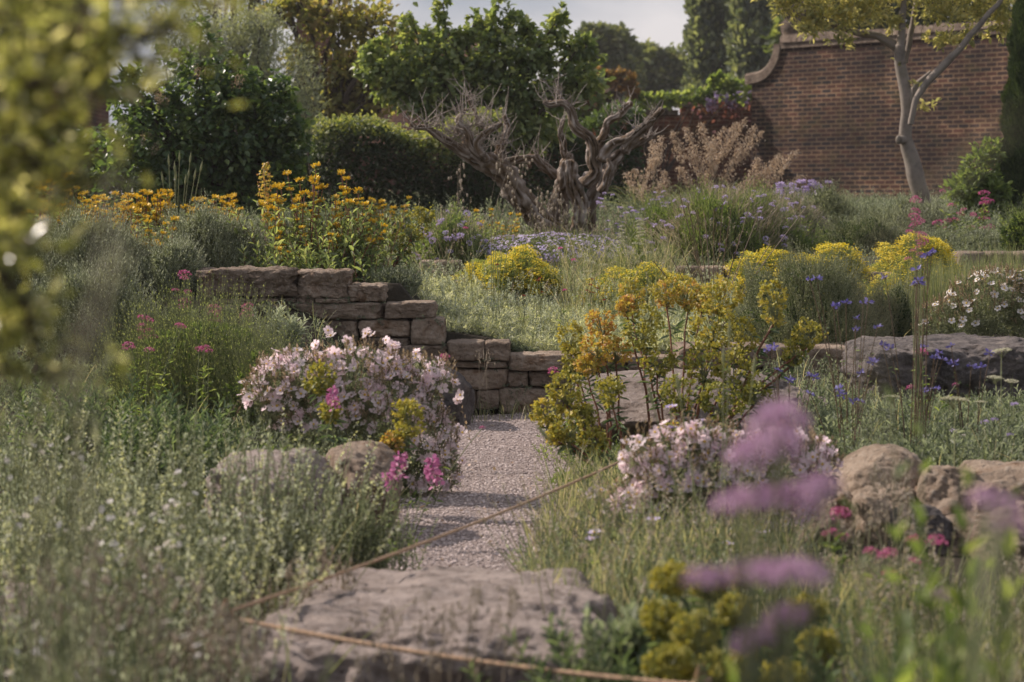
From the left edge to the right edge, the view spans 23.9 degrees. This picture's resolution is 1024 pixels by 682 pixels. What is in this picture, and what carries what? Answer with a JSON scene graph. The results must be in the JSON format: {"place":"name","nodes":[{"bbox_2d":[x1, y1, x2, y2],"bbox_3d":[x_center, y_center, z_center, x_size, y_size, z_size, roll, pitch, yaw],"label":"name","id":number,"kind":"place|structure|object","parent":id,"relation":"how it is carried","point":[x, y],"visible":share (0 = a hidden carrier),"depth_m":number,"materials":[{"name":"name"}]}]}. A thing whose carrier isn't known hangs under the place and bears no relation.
{"place":"outdoors","nodes":[
{"label":"outdoors","id":0,"kind":"place"},
{"bbox_2d":[1,535,278,681],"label":"quaking grass","id":1,"kind":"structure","parent":0,"point":[232,639],"depth_m":4.33,"materials":[{"name":"green plant"}]},
{"bbox_2d":[349,582,531,681],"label":"quaking grass","id":2,"kind":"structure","parent":0,"point":[451,623],"depth_m":4.74,"materials":[{"name":"plant"}]},
{"bbox_2d":[311,412,586,580],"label":"gravel path","id":3,"kind":"structure","parent":0,"point":[465,441],"depth_m":9.21,"materials":[{"name":"grey gravel"}]},
{"bbox_2d":[0,213,1023,681],"bbox_3d":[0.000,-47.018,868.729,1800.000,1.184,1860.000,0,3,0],"label":"ground","id":4,"kind":"structure","parent":0,"point":[396,291],"depth_m":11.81,"materials":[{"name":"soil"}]},
{"bbox_2d":[4,436,86,679],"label":"white herb","id":5,"kind":"object","parent":4,"relation":"on","point":[24,515],"visible":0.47,"depth_m":5.64,"materials":[{"name":"green plant"}]},
{"bbox_2d":[37,235,138,681],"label":"grass blade","id":6,"kind":"object","parent":4,"relation":"on","point":[88,319],"depth_m":1.00,"materials":[{"name":"green plant"}]},
{"bbox_2d":[0,532,179,681],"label":"catmint plant","id":7,"kind":"object","parent":4,"relation":"on","point":[79,637],"visible":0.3,"depth_m":4.64,"materials":[{"name":"green plant"}]},
{"bbox_2d":[19,199,161,304],"bbox_3d":[-2.399,-0.480,13.419,0.932,0.666,1.231,0,3,0],"label":"lavender mound","id":8,"kind":"object","parent":4,"relation":"on","point":[90,242],"visible":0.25,"depth_m":13.23,"materials":[{"name":"green plant"}]},
{"bbox_2d":[20,233,167,366],"bbox_3d":[-2.151,-0.199,12.348,0.881,0.721,1.164,0,3,0],"label":"lavender mound","id":9,"kind":"object","parent":4,"relation":"on","point":[85,284],"visible":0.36,"depth_m":12.09,"materials":[{"name":"green plant"}]},
{"bbox_2d":[3,370,185,477],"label":"spurge plant","id":10,"kind":"object","parent":4,"relation":"on","point":[89,424],"visible":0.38,"depth_m":8.88,"materials":[{"name":"green plant"}]},
{"bbox_2d":[0,238,198,681],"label":"broadleaf herb","id":11,"kind":"object","parent":4,"relation":"on","point":[33,667],"visible":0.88,"depth_m":2.96,"materials":[{"name":"green plant"}]},
{"bbox_2d":[80,161,119,681],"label":"grass blade","id":12,"kind":"object","parent":4,"relation":"on","point":[106,245],"depth_m":0.95,"materials":[{"name":"green plant"}]},
{"bbox_2d":[0,398,226,591],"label":"catmint plant","id":13,"kind":"object","parent":4,"relation":"on","point":[15,492],"visible":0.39,"depth_m":6.90,"materials":[{"name":"green plant"}]},
{"bbox_2d":[2,563,231,681],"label":"catmint plant","id":14,"kind":"object","parent":4,"relation":"on","point":[135,659],"visible":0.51,"depth_m":4.44,"materials":[{"name":"green plant"}]},
{"bbox_2d":[0,0,247,446],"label":"olive shrub","id":15,"kind":"object","parent":4,"relation":"on","point":[59,57],"visible":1,"depth_m":2.41,"materials":[{"name":"green plant"}]},
{"bbox_2d":[0,490,250,681],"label":"catmint plant","id":16,"kind":"object","parent":4,"relation":"on","point":[130,566],"visible":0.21,"depth_m":5.64,"materials":[{"name":"green plant"}]},
{"bbox_2d":[86,499,185,681],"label":"white herb","id":17,"kind":"object","parent":4,"relation":"on","point":[114,544],"visible":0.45,"depth_m":5.43,"materials":[{"name":"green plant"}]},
{"bbox_2d":[40,381,253,496],"bbox_3d":[-1.298,0.377,8.631,0.827,0.471,0.667,0,3,0],"label":"spurge plant","id":18,"kind":"object","parent":4,"relation":"on","point":[220,421],"visible":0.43,"depth_m":8.56,"materials":[{"name":"green plant"}]},
{"bbox_2d":[57,390,258,605],"bbox_3d":[-0.919,0.454,6.734,0.489,0.629,0.502,2,3,26],"label":"catmint plant","id":19,"kind":"object","parent":4,"relation":"on","point":[151,503],"visible":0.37,"depth_m":6.70,"materials":[{"name":"green plant"}]},
{"bbox_2d":[137,230,209,303],"bbox_3d":[-1.873,-0.410,13.298,0.438,0.427,0.737,0,3,0],"label":"lavender mound","id":20,"kind":"object","parent":4,"relation":"on","point":[166,262],"visible":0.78,"depth_m":13.12,"materials":[{"name":"green plant"}]},
{"bbox_2d":[78,268,304,420],"bbox_3d":[-1.421,0.123,10.919,1.063,0.912,1.213,0,3,0],"label":"lavender mound","id":21,"kind":"object","parent":4,"relation":"on","point":[204,329],"visible":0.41,"depth_m":10.68,"materials":[{"name":"green plant"}]},
{"bbox_2d":[82,14,315,216],"bbox_3d":[-2.641,-1.807,20.458,1.973,1.922,1.142,0,3,0],"label":"lilac shrub","id":22,"kind":"object","parent":4,"relation":"on","point":[223,151],"visible":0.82,"depth_m":20.29,"materials":[{"name":"green plant"}]},
{"bbox_2d":[138,188,270,267],"bbox_3d":[-1.791,-0.555,14.013,0.902,0.667,1.054,0,3,0],"label":"lavender mound","id":23,"kind":"object","parent":4,"relation":"on","point":[205,227],"visible":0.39,"depth_m":13.82,"materials":[{"name":"green plant"}]},
{"bbox_2d":[0,392,415,680],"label":"catmint spikes","id":24,"kind":"object","parent":4,"relation":"on","point":[243,592],"visible":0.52,"depth_m":6.36,"materials":[{"name":"green plant"}]},
{"bbox_2d":[141,506,286,666],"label":"catmint plant","id":25,"kind":"object","parent":4,"relation":"on","point":[225,588],"visible":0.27,"depth_m":5.97,"materials":[{"name":"green plant"}]},
{"bbox_2d":[138,0,335,188],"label":"willow shrub","id":26,"kind":"object","parent":4,"relation":"on","point":[248,34],"visible":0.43,"depth_m":29.76,"materials":[{"name":"green plant"}]},
{"bbox_2d":[206,309,299,435],"bbox_3d":[-1.109,0.234,10.442,0.453,0.760,0.414,0,3,0],"label":"lavender mound","id":27,"kind":"object","parent":4,"relation":"on","point":[237,387],"visible":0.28,"depth_m":10.39,"materials":[{"name":"green plant"}]},
{"bbox_2d":[162,420,375,617],"bbox_3d":[-0.655,0.499,6.648,0.582,0.554,0.383,0,3,0],"label":"catmint plant","id":28,"kind":"object","parent":4,"relation":"on","point":[288,547],"visible":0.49,"depth_m":6.62,"materials":[{"name":"green plant"}]},
{"bbox_2d":[203,447,344,553],"bbox_3d":[-0.778,0.552,7.925,0.490,0.376,0.871,0,3,0],"label":"boulder","id":29,"kind":"object","parent":4,"relation":"on","point":[292,461],"visible":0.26,"depth_m":7.75,"materials":[{"name":"stone"}]},
{"bbox_2d":[208,161,373,267],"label":"phlomis plant","id":30,"kind":"object","parent":4,"relation":"on","point":[277,229],"visible":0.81,"depth_m":13.93,"materials":[{"name":"yellow plant"}]},
{"bbox_2d":[237,223,419,281],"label":"phlomis plant","id":31,"kind":"object","parent":4,"relation":"on","point":[308,258],"visible":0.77,"depth_m":13.67,"materials":[{"name":"green plant"}]},
{"bbox_2d":[270,169,409,282],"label":"phlomis plant","id":32,"kind":"object","parent":4,"relation":"on","point":[347,236],"visible":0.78,"depth_m":13.89,"materials":[{"name":"green plant"}]},
{"bbox_2d":[211,326,471,496],"bbox_3d":[-0.668,0.338,9.316,1.022,0.786,0.437,0,3,0],"label":"rockrose shrub","id":33,"kind":"object","parent":4,"relation":"on","point":[397,373],"visible":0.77,"depth_m":9.24,"materials":[{"name":"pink plant"}]},
{"bbox_2d":[256,0,441,196],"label":"golden tree","id":34,"kind":"object","parent":4,"relation":"on","point":[347,94],"visible":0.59,"depth_m":32.71,"materials":[{"name":"green plant"}]},
{"bbox_2d":[274,465,436,581],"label":"catmint plant","id":35,"kind":"object","parent":4,"relation":"on","point":[366,544],"visible":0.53,"depth_m":7.12,"materials":[{"name":"green plant"}]},
{"bbox_2d":[325,440,402,537],"bbox_3d":[-0.526,0.548,8.261,0.302,0.389,0.576,0,3,0],"label":"boulder","id":36,"kind":"object","parent":4,"relation":"on","point":[384,455],"visible":0.33,"depth_m":8.10,"materials":[{"name":"stone"}]},
{"bbox_2d":[301,358,426,479],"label":"euphorbia plant","id":37,"kind":"object","parent":4,"relation":"on","point":[391,441],"visible":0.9,"depth_m":8.69,"materials":[{"name":"yellow plant"}]},
{"bbox_2d":[306,106,503,221],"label":"hedge","id":38,"kind":"object","parent":4,"relation":"on","point":[372,128],"visible":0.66,"depth_m":23.79,"materials":[{"name":"green plant"}]},
{"bbox_2d":[164,265,679,413],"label":"dry stone wall","id":39,"kind":"structure","parent":4,"relation":"on","point":[320,285],"depth_m":13.02,"materials":[{"name":"stone"}]},
{"bbox_2d":[231,565,619,681],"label":"boulder","id":40,"kind":"object","parent":4,"relation":"on","point":[330,610],"visible":0.56,"depth_m":5.52,"materials":[{"name":"stone"}]},
{"bbox_2d":[396,197,495,265],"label":"perennial plant","id":41,"kind":"object","parent":4,"relation":"on","point":[446,238],"visible":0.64,"depth_m":16.70,"materials":[{"name":"green plant"}]},
{"bbox_2d":[349,0,616,207],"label":"broadleaf shrub","id":42,"kind":"object","parent":4,"relation":"on","point":[393,77],"visible":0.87,"depth_m":26.77,"materials":[{"name":"green plant"}]},
{"bbox_2d":[450,244,568,294],"bbox_3d":[-0.012,-0.468,15.586,0.825,0.328,1.311,0,3,0],"label":"yellow flower mound","id":43,"kind":"object","parent":4,"relation":"on","point":[523,259],"visible":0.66,"depth_m":15.24,"materials":[{"name":"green plant"}]},
{"bbox_2d":[0,295,1023,611],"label":"ground cover","id":44,"kind":"object","parent":4,"relation":"on","point":[800,369],"visible":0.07,"depth_m":10.10,"materials":[{"name":"green plant"}]},
{"bbox_2d":[13,186,1023,237],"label":"ground cover","id":45,"kind":"object","parent":4,"relation":"on","point":[994,218],"visible":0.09,"depth_m":22.35,"materials":[{"name":"green plant"}]},
{"bbox_2d":[397,69,664,238],"bbox_3d":[0.175,-1.413,19.528,2.217,1.568,0.828,0,3,0],"label":"dead tree","id":46,"kind":"object","parent":4,"relation":"on","point":[596,180],"visible":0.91,"depth_m":19.41,"materials":[{"name":"brown wood"}]},
{"bbox_2d":[481,226,636,267],"bbox_3d":[0.254,-0.651,17.210,1.313,0.340,1.610,0,3,0],"label":"phlox carpet","id":47,"kind":"object","parent":4,"relation":"on","point":[541,244],"visible":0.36,"depth_m":16.80,"materials":[{"name":"purple plant"}]},
{"bbox_2d":[359,196,770,325],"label":"grass heads","id":48,"kind":"object","parent":4,"relation":"on","point":[613,233],"depth_m":16.05,"materials":[{"name":"green plant"}]},
{"bbox_2d":[492,97,646,211],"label":"hedge","id":49,"kind":"object","parent":4,"relation":"on","point":[593,120],"visible":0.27,"depth_m":27.90,"materials":[{"name":"green plant"}]},
{"bbox_2d":[529,368,628,474],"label":"euphorbia plant","id":50,"kind":"object","parent":4,"relation":"on","point":[556,431],"visible":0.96,"depth_m":9.59,"materials":[{"name":"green plant"}]},
{"bbox_2d":[417,271,748,352],"bbox_3d":[0.495,-0.182,14.485,2.257,0.462,2.507,0,3,0],"label":"silver carpet","id":51,"kind":"object","parent":4,"relation":"on","point":[493,329],"visible":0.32,"depth_m":13.98,"materials":[{"name":"green plant"}]},
{"bbox_2d":[420,257,743,345],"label":"woolly spikes","id":52,"kind":"object","parent":51,"relation":"on","point":[540,325],"visible":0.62,"depth_m":14.29,"materials":[{"name":"green plant"}]},
{"bbox_2d":[539,600,669,681],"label":"catmint plant","id":53,"kind":"object","parent":4,"relation":"on","point":[629,621],"visible":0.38,"depth_m":5.01,"materials":[{"name":"green plant"}]},
{"bbox_2d":[575,20,647,107],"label":"oak tree","id":54,"kind":"object","parent":4,"relation":"on","point":[620,45],"visible":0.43,"depth_m":84.12,"materials":[{"name":"green plant"}]},
{"bbox_2d":[555,307,680,461],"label":"euphorbia plant","id":55,"kind":"object","parent":4,"relation":"on","point":[580,359],"visible":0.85,"depth_m":10.29,"materials":[{"name":"yellow plant"}]},
{"bbox_2d":[216,223,1023,348],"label":"ground cover","id":56,"kind":"object","parent":4,"relation":"on","point":[688,262],"visible":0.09,"depth_m":16.21,"materials":[{"name":"green plant"}]},
{"bbox_2d":[541,221,701,318],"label":"grass","id":57,"kind":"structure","parent":4,"relation":"on","point":[600,268],"depth_m":15.67,"materials":[{"name":"green plant"}]},
{"bbox_2d":[514,102,751,200],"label":"brick wall","id":58,"kind":"structure","parent":4,"relation":"on","point":[672,118],"depth_m":45.09,"materials":[{"name":"brown brick"}]},
{"bbox_2d":[535,318,755,570],"bbox_3d":[0.354,0.334,6.428,0.587,0.791,0.013,0,3,0],"label":"salsify plant","id":59,"kind":"object","parent":4,"relation":"on","point":[729,333],"visible":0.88,"depth_m":6.42,"materials":[{"name":"green plant"}]},
{"bbox_2d":[543,69,751,195],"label":"climbing plant","id":60,"kind":"object","parent":4,"relation":"on","point":[715,82],"visible":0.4,"depth_m":44.06,"materials":[{"name":"green plant"}]},
{"bbox_2d":[601,135,694,215],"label":"shrub","id":61,"kind":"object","parent":4,"relation":"on","point":[655,164],"depth_m":23.97,"materials":[{"name":"plant"}]},
{"bbox_2d":[636,37,688,109],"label":"oak tree","id":62,"kind":"object","parent":4,"relation":"on","point":[665,70],"visible":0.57,"depth_m":89.06,"materials":[{"name":"green plant"}]},
{"bbox_2d":[460,558,915,681],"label":"euphorbia plant","id":63,"kind":"object","parent":4,"relation":"on","point":[672,657],"visible":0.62,"depth_m":4.90,"materials":[{"name":"green plant"}]},
{"bbox_2d":[614,272,774,465],"bbox_3d":[0.748,0.125,10.150,0.640,0.823,1.068,0,3,0],"label":"euphorbia plant","id":64,"kind":"object","parent":4,"relation":"on","point":[627,305],"visible":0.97,"depth_m":10.04,"materials":[{"name":"yellow plant"}]},
{"bbox_2d":[629,117,765,206],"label":"golden oat grass","id":65,"kind":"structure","parent":4,"relation":"on","point":[727,145],"depth_m":25.44,"materials":[{"name":"beige plant"}]},
{"bbox_2d":[476,431,923,647],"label":"grass heads","id":66,"kind":"object","parent":4,"relation":"on","point":[690,509],"depth_m":6.52,"materials":[{"name":"plant"}]},
{"bbox_2d":[690,664,711,681],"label":"rope stake","id":67,"kind":"object","parent":4,"relation":"on","point":[707,679],"visible":0.42,"depth_m":4.65,"materials":[{"name":"brown wood"}]},
{"bbox_2d":[239,617,683,681],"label":"rope","id":68,"kind":"object","parent":67,"relation":"attached to","point":[460,658],"visible":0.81,"depth_m":4.97,"materials":[{"name":"brown fabric"}]},
{"bbox_2d":[573,368,831,446],"bbox_3d":[0.906,0.320,11.050,1.276,0.389,1.530,0,3,0],"label":"boulder","id":69,"kind":"object","parent":4,"relation":"on","point":[634,407],"visible":0.21,"depth_m":10.60,"materials":[{"name":"stone"}]},
{"bbox_2d":[678,0,732,101],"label":"poplar tree","id":70,"kind":"object","parent":4,"relation":"on","point":[702,44],"visible":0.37,"depth_m":71.05,"materials":[{"name":"green plant"}]},
{"bbox_2d":[585,408,846,544],"bbox_3d":[0.636,0.517,7.640,0.837,0.622,0.346,0,3,9],"label":"rockrose shrub","id":71,"kind":"object","parent":4,"relation":"on","point":[822,453],"visible":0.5,"depth_m":7.55,"materials":[{"name":"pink plant"}]},
{"bbox_2d":[618,174,830,264],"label":"perennial plant","id":72,"kind":"object","parent":4,"relation":"on","point":[763,208],"visible":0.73,"depth_m":17.17,"materials":[{"name":"green plant"}]},
{"bbox_2d":[501,440,973,654],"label":"tall grass","id":73,"kind":"structure","parent":4,"relation":"on","point":[590,507],"depth_m":6.84,"materials":[{"name":"green plant"}]},
{"bbox_2d":[721,0,780,101],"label":"poplar tree","id":74,"kind":"object","parent":4,"relation":"on","point":[743,40],"visible":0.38,"depth_m":69.06,"materials":[{"name":"green plant"}]},
{"bbox_2d":[681,553,833,681],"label":"verbena plant","id":75,"kind":"object","parent":4,"relation":"on","point":[780,566],"visible":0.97,"depth_m":2.05,"materials":[{"name":"purple plant"}]},
{"bbox_2d":[672,341,844,372],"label":"dry stone wall","id":76,"kind":"structure","parent":4,"relation":"on","point":[820,349],"depth_m":12.32,"materials":[{"name":"stone"}]},
{"bbox_2d":[721,397,812,681],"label":"verbena plant","id":77,"kind":"object","parent":4,"relation":"on","point":[775,435],"visible":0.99,"depth_m":2.09,"materials":[{"name":"purple plant"}]},
{"bbox_2d":[728,601,810,681],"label":"verbena plant","id":78,"kind":"object","parent":4,"relation":"on","point":[800,618],"visible":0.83,"depth_m":2.12,"materials":[{"name":"purple plant"}]},
{"bbox_2d":[712,316,828,441],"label":"euphorbia plant","id":79,"kind":"object","parent":4,"relation":"on","point":[803,344],"visible":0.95,"depth_m":10.01,"materials":[{"name":"green plant"}]},
{"bbox_2d":[709,470,842,681],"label":"verbena plant","id":80,"kind":"object","parent":4,"relation":"on","point":[818,489],"visible":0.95,"depth_m":2.10,"materials":[{"name":"purple plant"}]},
{"bbox_2d":[727,236,895,344],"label":"wall germander","id":81,"kind":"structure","parent":4,"relation":"on","point":[799,288],"depth_m":12.82,"materials":[{"name":"green plant"}]},
{"bbox_2d":[814,202,913,254],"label":"cotton lavender","id":82,"kind":"object","parent":4,"relation":"on","point":[850,236],"visible":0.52,"depth_m":17.85,"materials":[{"name":"green plant"}]},
{"bbox_2d":[826,443,923,491],"bbox_3d":[1.229,0.494,8.133,0.356,0.298,0.594,0,3,0],"label":"boulder","id":83,"kind":"object","parent":4,"relation":"on","point":[855,470],"visible":0.38,"depth_m":7.92,"materials":[{"name":"stone"}]},
{"bbox_2d":[744,1,1016,200],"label":"brick wall","id":84,"kind":"structure","parent":4,"relation":"on","point":[833,111],"depth_m":41.79,"materials":[{"name":"brown brick"}]},
{"bbox_2d":[750,0,1019,202],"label":"magnolia tree","id":85,"kind":"object","parent":4,"relation":"on","point":[910,97],"visible":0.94,"depth_m":23.84,"materials":[{"name":"yellow plant"}]},
{"bbox_2d":[850,482,919,544],"bbox_3d":[1.210,0.577,7.801,0.268,0.246,0.456,0,3,0],"label":"boulder","id":86,"kind":"object","parent":4,"relation":"on","point":[861,499],"visible":0.3,"depth_m":7.65,"materials":[{"name":"stone"}]},
{"bbox_2d":[848,266,934,336],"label":"wall germander","id":87,"kind":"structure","parent":4,"relation":"on","point":[901,312],"depth_m":13.14,"materials":[{"name":"green plant"}]},
{"bbox_2d":[773,383,1023,481],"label":"ground cover","id":88,"kind":"object","parent":4,"relation":"on","point":[881,413],"visible":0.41,"depth_m":9.37,"materials":[{"name":"green plant"}]},
{"bbox_2d":[790,510,1023,681],"bbox_3d":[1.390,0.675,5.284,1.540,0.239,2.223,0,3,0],"label":"tall grass","id":89,"kind":"structure","parent":4,"relation":"on","point":[993,655],"depth_m":5.58,"materials":[{"name":"green plant"}]},
{"bbox_2d":[846,187,981,237],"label":"cotton lavender","id":90,"kind":"object","parent":4,"relation":"on","point":[896,211],"visible":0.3,"depth_m":20.33,"materials":[{"name":"green plant"}]},
{"bbox_2d":[868,232,966,296],"bbox_3d":[2.548,-0.472,15.234,0.712,0.448,0.988,0,3,0],"label":"yellow flower mound","id":91,"kind":"object","parent":4,"relation":"on","point":[899,250],"visible":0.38,"depth_m":15.06,"materials":[{"name":"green plant"}]},
{"bbox_2d":[887,504,952,554],"bbox_3d":[1.264,0.608,7.500,0.193,0.198,0.343,0,3,0],"label":"boulder","id":92,"kind":"object","parent":4,"relation":"on","point":[929,511],"visible":0.34,"depth_m":7.38,"materials":[{"name":"grey stone"}]},
{"bbox_2d":[837,385,1023,681],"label":"broadleaf herb","id":93,"kind":"object","parent":4,"relation":"on","point":[903,625],"visible":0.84,"depth_m":2.91,"materials":[{"name":"green plant"}]},
{"bbox_2d":[840,332,1023,404],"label":"boulder","id":94,"kind":"object","parent":4,"relation":"on","point":[967,349],"visible":0.43,"depth_m":11.10,"materials":[{"name":"grey stone"}]},
{"bbox_2d":[851,251,1022,333],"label":"rush clump","id":95,"kind":"object","parent":4,"relation":"on","point":[936,286],"visible":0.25,"depth_m":13.82,"materials":[{"name":"green plant"}]},
{"bbox_2d":[852,468,1023,681],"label":"broadleaf herb","id":96,"kind":"object","parent":4,"relation":"on","point":[943,669],"visible":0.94,"depth_m":2.82,"materials":[{"name":"green plant"}]},
{"bbox_2d":[914,465,977,515],"bbox_3d":[1.406,0.542,7.847,0.264,0.296,0.516,0,3,0],"label":"boulder","id":97,"kind":"object","parent":4,"relation":"on","point":[942,488],"visible":0.27,"depth_m":7.69,"materials":[{"name":"stone"}]},
{"bbox_2d":[870,113,1023,681],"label":"grass blade","id":98,"kind":"object","parent":4,"relation":"on","point":[955,176],"depth_m":0.80,"materials":[{"name":"green plant"}]},
{"bbox_2d":[910,262,1023,337],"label":"rockrose shrub","id":99,"kind":"object","parent":4,"relation":"on","point":[1009,317],"visible":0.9,"depth_m":12.45,"materials":[{"name":"white plant"}]},
{"bbox_2d":[939,136,1017,224],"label":"garden shrub","id":100,"kind":"object","parent":4,"relation":"on","point":[969,182],"visible":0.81,"depth_m":22.37,"materials":[{"name":"green plant"}]},
{"bbox_2d":[971,500,1001,681],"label":"grass blade","id":101,"kind":"object","parent":4,"relation":"on","point":[984,569],"depth_m":1.21,"materials":[{"name":"green plant"}]},
{"bbox_2d":[958,459,1023,530],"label":"boulder","id":102,"kind":"object","parent":4,"relation":"on","point":[1005,478],"visible":0.35,"depth_m":7.67,"materials":[{"name":"stone"}]},
{"bbox_2d":[967,487,1023,681],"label":"verbena plant","id":103,"kind":"object","parent":4,"relation":"on","point":[1004,520],"visible":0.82,"depth_m":2.03,"materials":[{"name":"purple plant"}]},
{"bbox_2d":[997,0,1023,219],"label":"cypress tree","id":104,"kind":"object","parent":4,"relation":"on","point":[1012,147],"visible":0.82,"depth_m":22.79,"materials":[{"name":"green plant"}]},
{"bbox_2d":[108,0,1011,193],"label":"sky","id":105,"kind":"structure","parent":0,"point":[664,21],"materials":[{"name":"white"}]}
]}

